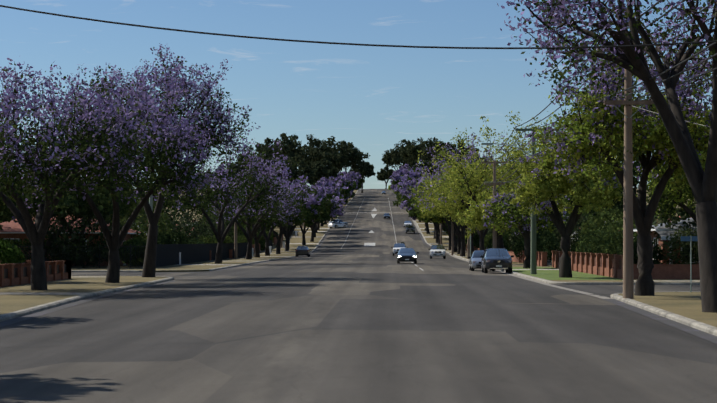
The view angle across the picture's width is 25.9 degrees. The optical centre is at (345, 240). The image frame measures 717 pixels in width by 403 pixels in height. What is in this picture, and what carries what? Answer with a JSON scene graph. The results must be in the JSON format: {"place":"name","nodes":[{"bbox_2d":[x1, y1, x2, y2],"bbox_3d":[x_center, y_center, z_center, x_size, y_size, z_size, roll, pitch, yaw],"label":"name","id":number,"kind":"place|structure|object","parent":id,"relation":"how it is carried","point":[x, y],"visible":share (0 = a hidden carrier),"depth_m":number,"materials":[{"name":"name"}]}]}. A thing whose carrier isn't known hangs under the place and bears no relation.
{"place":"outdoors","nodes":[
{"label":"outdoors","id":0,"kind":"place"},
{"bbox_2d":[0,292,86,294],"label":"driveway","id":1,"kind":"structure","parent":0,"point":[8,293],"depth_m":61.73,"materials":[{"name":"concrete"}]},
{"bbox_2d":[0,0,714,188],"label":"sky","id":2,"kind":"structure","parent":0,"point":[373,98],"materials":[{"name":"blue"}]},
{"bbox_2d":[0,189,716,402],"bbox_3d":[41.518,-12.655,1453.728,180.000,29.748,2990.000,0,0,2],"label":"road","id":3,"kind":"structure","parent":0,"point":[353,319],"depth_m":33.48,"materials":[{"name":"grey asphalt"}]},
{"bbox_2d":[0,281,173,326],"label":"curb","id":4,"kind":"structure","parent":3,"relation":"on","point":[25,317],"depth_m":52.17,"materials":[{"name":"grey concrete"}]},
{"bbox_2d":[214,233,328,270],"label":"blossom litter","id":5,"kind":"object","parent":3,"relation":"on","point":[319,245],"visible":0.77,"depth_m":205.80,"materials":[{"name":"purple plant"}]},
{"bbox_2d":[295,246,310,256],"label":"dark car","id":6,"kind":"object","parent":3,"relation":"on","point":[302,250],"visible":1,"depth_m":205.39,"materials":[{"name":"grey paint"}]},
{"bbox_2d":[395,248,418,263],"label":"black sedan car","id":7,"kind":"object","parent":3,"relation":"on","point":[406,254],"visible":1,"depth_m":143.42,"materials":[{"name":"black paint"}]},
{"bbox_2d":[428,244,446,258],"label":"car","id":8,"kind":"object","parent":3,"relation":"on","point":[437,250],"visible":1,"depth_m":187.59,"materials":[{"name":"white paint"}]},
{"bbox_2d":[468,250,494,270],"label":"silver parked car","id":9,"kind":"object","parent":3,"relation":"on","point":[475,260],"visible":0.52,"depth_m":112.21,"materials":[{"name":"grey paint"}]},
{"bbox_2d":[480,248,513,272],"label":"car","id":10,"kind":"object","parent":3,"relation":"on","point":[496,259],"visible":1,"depth_m":104.16,"materials":[{"name":"grey paint"}]},
{"bbox_2d":[411,218,612,298],"bbox_3d":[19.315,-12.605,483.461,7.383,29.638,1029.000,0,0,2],"label":"gutter","id":11,"kind":"object","parent":3,"relation":"on","point":[594,295],"visible":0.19,"depth_m":80.30,"materials":[{"name":"concrete"}]},
{"bbox_2d":[604,299,716,343],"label":"gutter","id":12,"kind":"object","parent":3,"relation":"on","point":[693,331],"visible":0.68,"depth_m":42.03,"materials":[{"name":"grey concrete"}]},
{"bbox_2d":[0,189,716,326],"bbox_3d":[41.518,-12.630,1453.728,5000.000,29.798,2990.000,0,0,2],"label":"ground","id":13,"kind":"structure","parent":0,"point":[687,304],"depth_m":76.38,"materials":[{"name":"beige soil"}]},
{"bbox_2d":[0,239,24,263],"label":"shrub","id":14,"kind":"object","parent":13,"relation":"on","point":[11,254],"visible":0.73,"depth_m":81.63,"materials":[{"name":"green plant"}]},
{"bbox_2d":[0,167,26,215],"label":"tree trunk","id":15,"kind":"object","parent":13,"relation":"on","point":[4,208],"visible":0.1,"depth_m":79.61,"materials":[{"name":"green plant"}]},
{"bbox_2d":[0,261,67,286],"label":"brick fence","id":16,"kind":"object","parent":13,"relation":"on","point":[12,274],"visible":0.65,"depth_m":75.71,"materials":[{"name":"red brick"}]},
{"bbox_2d":[0,165,124,261],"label":"tree","id":17,"kind":"object","parent":13,"relation":"on","point":[77,207],"visible":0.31,"depth_m":118.73,"materials":[{"name":"green plant"}]},
{"bbox_2d":[0,238,129,263],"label":"hedge","id":18,"kind":"object","parent":13,"relation":"on","point":[19,243],"visible":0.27,"depth_m":121.91,"materials":[{"name":"green plant"}]},
{"bbox_2d":[0,216,140,265],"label":"house","id":19,"kind":"structure","parent":13,"relation":"on","point":[12,229],"depth_m":127.35,"materials":[{"name":"brick"}]},
{"bbox_2d":[43,202,122,267],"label":"garden shrub","id":20,"kind":"object","parent":13,"relation":"on","point":[59,222],"visible":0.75,"depth_m":119.00,"materials":[{"name":"green plant"}]},
{"bbox_2d":[0,58,172,289],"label":"tree","id":21,"kind":"object","parent":13,"relation":"on","point":[73,159],"visible":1,"depth_m":64.85,"materials":[{"name":"purple plant"}]},
{"bbox_2d":[29,170,143,266],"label":"tree","id":22,"kind":"object","parent":13,"relation":"on","point":[124,211],"visible":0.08,"depth_m":126.14,"materials":[{"name":"green plant"}]},
{"bbox_2d":[0,276,173,321],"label":"kerb","id":23,"kind":"structure","parent":13,"relation":"on","point":[16,314],"depth_m":55.57,"materials":[{"name":"concrete"}]},
{"bbox_2d":[0,69,217,282],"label":"tree","id":24,"kind":"object","parent":13,"relation":"on","point":[177,176],"visible":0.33,"depth_m":77.25,"materials":[{"name":"purple plant"}]},
{"bbox_2d":[119,237,146,265],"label":"hedge","id":25,"kind":"object","parent":13,"relation":"on","point":[140,241],"visible":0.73,"depth_m":124.37,"materials":[{"name":"green plant"}]},
{"bbox_2d":[110,197,172,258],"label":"garden shrub","id":26,"kind":"object","parent":13,"relation":"on","point":[162,225],"visible":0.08,"depth_m":139.35,"materials":[{"name":"green plant"}]},
{"bbox_2d":[120,206,175,258],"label":"garden shrub","id":27,"kind":"object","parent":13,"relation":"on","point":[172,223],"depth_m":150.87,"materials":[{"name":"green plant"}]},
{"bbox_2d":[157,232,177,243],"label":"hedge","id":28,"kind":"object","parent":13,"relation":"on","point":[161,238],"visible":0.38,"depth_m":138.17,"materials":[{"name":"green plant"}]},
{"bbox_2d":[90,43,259,276],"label":"tree","id":29,"kind":"object","parent":13,"relation":"on","point":[149,267],"visible":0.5,"depth_m":88.52,"materials":[{"name":"purple plant"}]},
{"bbox_2d":[169,230,189,243],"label":"hedge","id":30,"kind":"object","parent":13,"relation":"on","point":[181,237],"visible":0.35,"depth_m":150.92,"materials":[{"name":"green plant"}]},
{"bbox_2d":[163,205,205,237],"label":"garden shrub","id":31,"kind":"object","parent":13,"relation":"on","point":[186,216],"visible":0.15,"depth_m":191.71,"materials":[{"name":"green plant"}]},
{"bbox_2d":[173,219,208,239],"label":"garden shrub","id":32,"kind":"object","parent":13,"relation":"on","point":[200,231],"visible":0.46,"depth_m":176.57,"materials":[{"name":"green plant"}]},
{"bbox_2d":[156,242,247,266],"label":"dark fence","id":33,"kind":"object","parent":13,"relation":"on","point":[167,254],"visible":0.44,"depth_m":146.88,"materials":[{"name":"black"}]},
{"bbox_2d":[71,190,357,271],"bbox_3d":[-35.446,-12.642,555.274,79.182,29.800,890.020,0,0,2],"label":"kerb","id":34,"kind":"structure","parent":13,"relation":"on","point":[219,268],"depth_m":130.38,"materials":[{"name":"concrete"}]},
{"bbox_2d":[201,214,233,239],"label":"garden shrub","id":35,"kind":"object","parent":13,"relation":"on","point":[230,232],"visible":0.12,"depth_m":224.03,"materials":[{"name":"green plant"}]},
{"bbox_2d":[202,162,244,191],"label":"tree","id":36,"kind":"object","parent":13,"relation":"on","point":[237,169],"visible":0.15,"depth_m":378.45,"materials":[{"name":"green plant"}]},
{"bbox_2d":[140,133,312,263],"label":"tree","id":37,"kind":"object","parent":13,"relation":"on","point":[220,233],"visible":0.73,"depth_m":142.94,"materials":[{"name":"purple plant"}]},
{"bbox_2d":[234,187,241,258],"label":"pole","id":38,"kind":"object","parent":13,"relation":"on","point":[235,240],"visible":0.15,"depth_m":182.63,"materials":[{"name":"brown metal"}]},
{"bbox_2d":[193,164,305,258],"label":"tree","id":39,"kind":"object","parent":13,"relation":"on","point":[248,234],"visible":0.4,"depth_m":175.36,"materials":[{"name":"purple plant"}]},
{"bbox_2d":[213,190,288,245],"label":"tree","id":40,"kind":"object","parent":13,"relation":"on","point":[262,221],"visible":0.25,"depth_m":184.55,"materials":[{"name":"purple plant"}]},
{"bbox_2d":[217,162,295,256],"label":"tree","id":41,"kind":"object","parent":13,"relation":"on","point":[257,249],"visible":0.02,"depth_m":194.86,"materials":[{"name":"purple plant"}]},
{"bbox_2d":[236,144,287,165],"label":"tree","id":42,"kind":"object","parent":13,"relation":"on","point":[271,152],"visible":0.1,"depth_m":470.25,"materials":[{"name":"green plant"}]},
{"bbox_2d":[234,176,308,255],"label":"tree","id":43,"kind":"object","parent":13,"relation":"on","point":[267,239],"visible":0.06,"depth_m":209.22,"materials":[{"name":"purple plant"}]},
{"bbox_2d":[257,152,302,184],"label":"tree","id":44,"kind":"object","parent":13,"relation":"on","point":[295,174],"visible":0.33,"depth_m":422.23,"materials":[{"name":"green plant"}]},
{"bbox_2d":[254,133,306,166],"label":"tree","id":45,"kind":"object","parent":13,"relation":"on","point":[289,149],"visible":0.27,"depth_m":517.49,"materials":[{"name":"green plant"}]},
{"bbox_2d":[254,188,323,250],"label":"tree trunk","id":46,"kind":"object","parent":13,"relation":"on","point":[310,200],"visible":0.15,"depth_m":246.82,"materials":[{"name":"purple plant"}]},
{"bbox_2d":[266,186,312,253],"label":"tree","id":47,"kind":"object","parent":13,"relation":"on","point":[308,216],"visible":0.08,"depth_m":225.09,"materials":[{"name":"plant"}]},
{"bbox_2d":[277,175,322,248],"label":"tree","id":48,"kind":"object","parent":13,"relation":"on","point":[302,183],"visible":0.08,"depth_m":258.72,"materials":[{"name":"purple plant"}]},
{"bbox_2d":[285,155,316,184],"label":"tree","id":49,"kind":"object","parent":13,"relation":"on","point":[308,171],"visible":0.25,"depth_m":466.86,"materials":[{"name":"green plant"}]},
{"bbox_2d":[284,134,329,186],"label":"tree","id":50,"kind":"object","parent":13,"relation":"on","point":[318,153],"visible":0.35,"depth_m":557.86,"materials":[{"name":"green plant"}]},
{"bbox_2d":[287,181,346,244],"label":"tree","id":51,"kind":"object","parent":13,"relation":"on","point":[326,207],"visible":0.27,"depth_m":276.79,"materials":[{"name":"purple plant"}]},
{"bbox_2d":[308,200,335,241],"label":"tree","id":52,"kind":"object","parent":13,"relation":"on","point":[332,215],"visible":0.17,"depth_m":291.28,"materials":[{"name":"plant"}]},
{"bbox_2d":[311,158,338,184],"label":"tree","id":53,"kind":"object","parent":13,"relation":"on","point":[322,169],"visible":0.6,"depth_m":536.71,"materials":[{"name":"green plant"}]},
{"bbox_2d":[311,179,339,229],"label":"tree","id":54,"kind":"object","parent":13,"relation":"on","point":[334,189],"visible":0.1,"depth_m":338.45,"materials":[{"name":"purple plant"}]},
{"bbox_2d":[306,185,344,236],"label":"tree","id":55,"kind":"object","parent":13,"relation":"on","point":[336,198],"visible":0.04,"depth_m":308.80,"materials":[{"name":"plant"}]},
{"bbox_2d":[306,136,352,168],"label":"tree","id":56,"kind":"object","parent":13,"relation":"on","point":[337,156],"visible":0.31,"depth_m":595.32,"materials":[{"name":"green plant"}]},
{"bbox_2d":[319,176,355,198],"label":"tree","id":57,"kind":"object","parent":13,"relation":"on","point":[343,182],"visible":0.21,"depth_m":462.06,"materials":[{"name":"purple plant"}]},
{"bbox_2d":[322,181,353,200],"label":"tree","id":58,"kind":"object","parent":13,"relation":"on","point":[344,190],"visible":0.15,"depth_m":412.65,"materials":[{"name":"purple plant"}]},
{"bbox_2d":[321,173,357,188],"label":"tree","id":59,"kind":"object","parent":13,"relation":"on","point":[350,181],"visible":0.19,"depth_m":487.10,"materials":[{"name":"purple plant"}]},
{"bbox_2d":[332,140,370,172],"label":"tree","id":60,"kind":"object","parent":13,"relation":"on","point":[354,158],"visible":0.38,"depth_m":646.42,"materials":[{"name":"green plant"}]},
{"bbox_2d":[351,162,375,192],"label":"tree","id":61,"kind":"object","parent":13,"relation":"on","point":[368,172],"visible":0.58,"depth_m":716.71,"materials":[{"name":"green plant"}]},
{"bbox_2d":[376,166,393,188],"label":"tree","id":62,"kind":"object","parent":13,"relation":"on","point":[383,175],"visible":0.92,"depth_m":857.04,"materials":[{"name":"green plant"}]},
{"bbox_2d":[381,144,419,169],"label":"tree","id":63,"kind":"object","parent":13,"relation":"on","point":[391,157],"visible":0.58,"depth_m":795.12,"materials":[{"name":"green plant"}]},
{"bbox_2d":[393,171,423,195],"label":"tree","id":64,"kind":"object","parent":13,"relation":"on","point":[397,178],"visible":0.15,"depth_m":409.21,"materials":[{"name":"plant"}]},
{"bbox_2d":[392,175,434,230],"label":"tree","id":65,"kind":"object","parent":13,"relation":"on","point":[400,191],"visible":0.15,"depth_m":331.94,"materials":[{"name":"plant"}]},
{"bbox_2d":[398,138,433,164],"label":"tree","id":66,"kind":"object","parent":13,"relation":"on","point":[410,152],"visible":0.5,"depth_m":744.99,"materials":[{"name":"green plant"}]},
{"bbox_2d":[399,176,439,242],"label":"tree","id":67,"kind":"object","parent":13,"relation":"on","point":[405,199],"visible":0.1,"depth_m":287.55,"materials":[{"name":"plant"}]},
{"bbox_2d":[408,204,446,244],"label":"tree","id":68,"kind":"object","parent":13,"relation":"on","point":[414,216],"visible":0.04,"depth_m":270.92,"materials":[{"name":"green plant"}]},
{"bbox_2d":[419,158,443,175],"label":"tree","id":69,"kind":"object","parent":13,"relation":"on","point":[427,163],"visible":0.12,"depth_m":604.88,"materials":[{"name":"green plant"}]},
{"bbox_2d":[407,168,459,251],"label":"tree","id":70,"kind":"object","parent":13,"relation":"on","point":[416,209],"visible":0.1,"depth_m":239.09,"materials":[{"name":"green plant"}]},
{"bbox_2d":[414,179,460,253],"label":"tree","id":71,"kind":"object","parent":13,"relation":"on","point":[456,232],"visible":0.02,"depth_m":221.40,"materials":[{"name":"green plant"}]},
{"bbox_2d":[417,137,458,161],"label":"tree","id":72,"kind":"object","parent":13,"relation":"on","point":[426,157],"visible":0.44,"depth_m":694.29,"materials":[{"name":"green plant"}]},
{"bbox_2d":[419,211,456,249],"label":"tree","id":73,"kind":"object","parent":13,"relation":"on","point":[440,219],"visible":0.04,"depth_m":252.44,"materials":[{"name":"green plant"}]},
{"bbox_2d":[406,155,485,255],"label":"tree","id":74,"kind":"object","parent":13,"relation":"on","point":[462,233],"visible":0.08,"depth_m":202.87,"materials":[{"name":"green plant"}]},
{"bbox_2d":[436,139,472,162],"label":"tree","id":75,"kind":"object","parent":13,"relation":"on","point":[450,145],"visible":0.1,"depth_m":644.78,"materials":[{"name":"green plant"}]},
{"bbox_2d":[418,161,497,253],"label":"tree","id":76,"kind":"object","parent":13,"relation":"on","point":[445,212],"visible":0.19,"depth_m":179.40,"materials":[{"name":"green plant"}]},
{"bbox_2d":[418,132,526,249],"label":"tree","id":77,"kind":"object","parent":13,"relation":"on","point":[481,234],"visible":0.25,"depth_m":170.06,"materials":[{"name":"green plant"}]},
{"bbox_2d":[412,111,560,238],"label":"tree","id":78,"kind":"object","parent":13,"relation":"on","point":[461,184],"visible":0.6,"depth_m":150.19,"materials":[{"name":"green plant"}]},
{"bbox_2d":[482,160,507,247],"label":"power pole","id":79,"kind":"object","parent":13,"relation":"on","point":[494,162],"visible":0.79,"depth_m":137.35,"materials":[{"name":"brown wood"}]},
{"bbox_2d":[455,185,539,248],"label":"tree","id":80,"kind":"object","parent":13,"relation":"on","point":[474,219],"visible":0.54,"depth_m":137.62,"materials":[{"name":"green plant"}]},
{"bbox_2d":[513,237,523,258],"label":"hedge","id":81,"kind":"object","parent":13,"relation":"on","point":[518,246],"visible":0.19,"depth_m":149.29,"materials":[{"name":"green plant"}]},
{"bbox_2d":[507,229,541,249],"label":"garden shrub","id":82,"kind":"object","parent":13,"relation":"on","point":[514,237],"visible":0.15,"depth_m":205.38,"materials":[{"name":"green plant"}]},
{"bbox_2d":[483,185,568,267],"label":"tree","id":83,"kind":"object","parent":13,"relation":"on","point":[502,208],"visible":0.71,"depth_m":117.98,"materials":[{"name":"green plant"}]},
{"bbox_2d":[515,127,541,273],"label":"power pole","id":84,"kind":"object","parent":13,"relation":"on","point":[533,264],"visible":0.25,"depth_m":96.86,"materials":[{"name":"green metal"}]},
{"bbox_2d":[520,251,547,265],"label":"fence","id":85,"kind":"object","parent":13,"relation":"on","point":[541,258],"visible":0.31,"depth_m":129.78,"materials":[{"name":"brick"}]},
{"bbox_2d":[530,228,558,262],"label":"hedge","id":86,"kind":"object","parent":13,"relation":"on","point":[548,238],"visible":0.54,"depth_m":134.82,"materials":[{"name":"green plant"}]},
{"bbox_2d":[415,221,699,284],"bbox_3d":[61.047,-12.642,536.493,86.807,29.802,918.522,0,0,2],"label":"kerb","id":87,"kind":"structure","parent":13,"relation":"on","point":[539,279],"depth_m":79.13,"materials":[{"name":"concrete"}]},
{"bbox_2d":[498,125,623,277],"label":"tree","id":88,"kind":"object","parent":13,"relation":"on","point":[538,184],"visible":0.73,"depth_m":87.52,"materials":[{"name":"green plant"}]},
{"bbox_2d":[512,267,622,279],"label":"lawn","id":89,"kind":"structure","parent":13,"relation":"on","point":[550,274],"depth_m":93.68,"materials":[{"name":"green plant"}]},
{"bbox_2d":[551,212,595,251],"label":"garden shrub","id":90,"kind":"object","parent":13,"relation":"on","point":[557,233],"visible":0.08,"depth_m":162.46,"materials":[{"name":"green plant"}]},
{"bbox_2d":[552,251,622,278],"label":"brick fence","id":91,"kind":"object","parent":13,"relation":"on","point":[608,265],"visible":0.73,"depth_m":97.37,"materials":[{"name":"red brick"}]},
{"bbox_2d":[571,217,621,243],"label":"garden shrub","id":92,"kind":"object","parent":13,"relation":"on","point":[576,236],"visible":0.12,"depth_m":153.36,"materials":[{"name":"green plant"}]},
{"bbox_2d":[557,188,637,217],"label":"tree","id":93,"kind":"object","parent":13,"relation":"on","point":[616,205],"visible":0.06,"depth_m":191.09,"materials":[{"name":"green plant"}]},
{"bbox_2d":[571,229,637,261],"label":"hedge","id":94,"kind":"object","parent":13,"relation":"on","point":[597,240],"visible":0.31,"depth_m":101.82,"materials":[{"name":"green plant"}]},
{"bbox_2d":[497,0,716,312],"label":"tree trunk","id":95,"kind":"object","parent":13,"relation":"on","point":[702,183],"visible":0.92,"depth_m":46.37,"materials":[{"name":"purple plant"}]},
{"bbox_2d":[578,208,635,252],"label":"garden shrub","id":96,"kind":"object","parent":13,"relation":"on","point":[601,215],"visible":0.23,"depth_m":137.09,"materials":[{"name":"green plant"}]},
{"bbox_2d":[524,28,712,295],"bbox_3d":[11.337,-2.887,59.843,8.848,10.260,8.338,0,0,2],"label":"tree","id":97,"kind":"object","parent":13,"relation":"on","point":[593,138],"visible":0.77,"depth_m":58.76,"materials":[{"name":"green plant"}]},
{"bbox_2d":[597,46,659,298],"bbox_3d":[10.261,-2.401,56.532,2.300,9.400,0.420,0,0,2],"label":"power pole","id":98,"kind":"object","parent":13,"relation":"on","point":[628,281],"visible":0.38,"depth_m":56.40,"materials":[{"name":"brown wood"}]},
{"bbox_2d":[604,42,716,97],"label":"power line","id":99,"kind":"object","parent":98,"relation":"attached to","point":[697,53],"visible":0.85,"depth_m":42.38,"materials":[{"name":"black metal"}]},
{"bbox_2d":[618,53,716,97],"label":"power line","id":100,"kind":"object","parent":98,"relation":"attached to","point":[708,58],"visible":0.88,"depth_m":44.07,"materials":[{"name":"black metal"}]},
{"bbox_2d":[593,219,666,253],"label":"garden shrub","id":101,"kind":"object","parent":13,"relation":"on","point":[616,226],"visible":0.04,"depth_m":122.35,"materials":[{"name":"green plant"}]},
{"bbox_2d":[611,157,673,217],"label":"tree","id":102,"kind":"object","parent":13,"relation":"on","point":[636,164],"visible":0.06,"depth_m":149.95,"materials":[{"name":"green plant"}]},
{"bbox_2d":[633,240,663,263],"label":"shrub","id":103,"kind":"object","parent":13,"relation":"on","point":[656,251],"depth_m":87.69,"materials":[{"name":"green plant"}]},
{"bbox_2d":[610,291,716,335],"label":"kerb","id":104,"kind":"structure","parent":13,"relation":"on","point":[703,327],"depth_m":44.58,"materials":[{"name":"concrete"}]},
{"bbox_2d":[633,218,698,263],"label":"house corner","id":105,"kind":"object","parent":13,"relation":"on","point":[663,232],"visible":0.23,"depth_m":91.29,"materials":[{"name":"brick"}]},
{"bbox_2d":[633,264,699,278],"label":"brick wall","id":106,"kind":"structure","parent":13,"relation":"on","point":[670,271],"depth_m":84.91,"materials":[{"name":"red brick"}]},
{"bbox_2d":[620,150,716,222],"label":"tree","id":107,"kind":"object","parent":13,"relation":"on","point":[664,201],"visible":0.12,"depth_m":88.92,"materials":[{"name":"green plant"}]},
{"bbox_2d":[651,184,698,260],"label":"tree","id":108,"kind":"object","parent":13,"relation":"on","point":[661,219],"visible":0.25,"depth_m":90.50,"materials":[{"name":"green plant"}]},
{"bbox_2d":[660,227,698,263],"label":"shrub","id":109,"kind":"object","parent":13,"relation":"on","point":[675,245],"depth_m":87.49,"materials":[{"name":"green plant"}]},
{"bbox_2d":[681,236,697,291],"bbox_3d":[14.066,0.999,63.433,0.900,2.400,0.057,0,0,-18],"label":"street name sign","id":110,"kind":"object","parent":13,"relation":"on","point":[689,238],"visible":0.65,"depth_m":63.41,"materials":[{"name":"silver metal"}]},
{"bbox_2d":[0,5,716,48],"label":"service wire","id":111,"kind":"object","parent":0,"point":[360,44],"visible":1,"depth_m":35.31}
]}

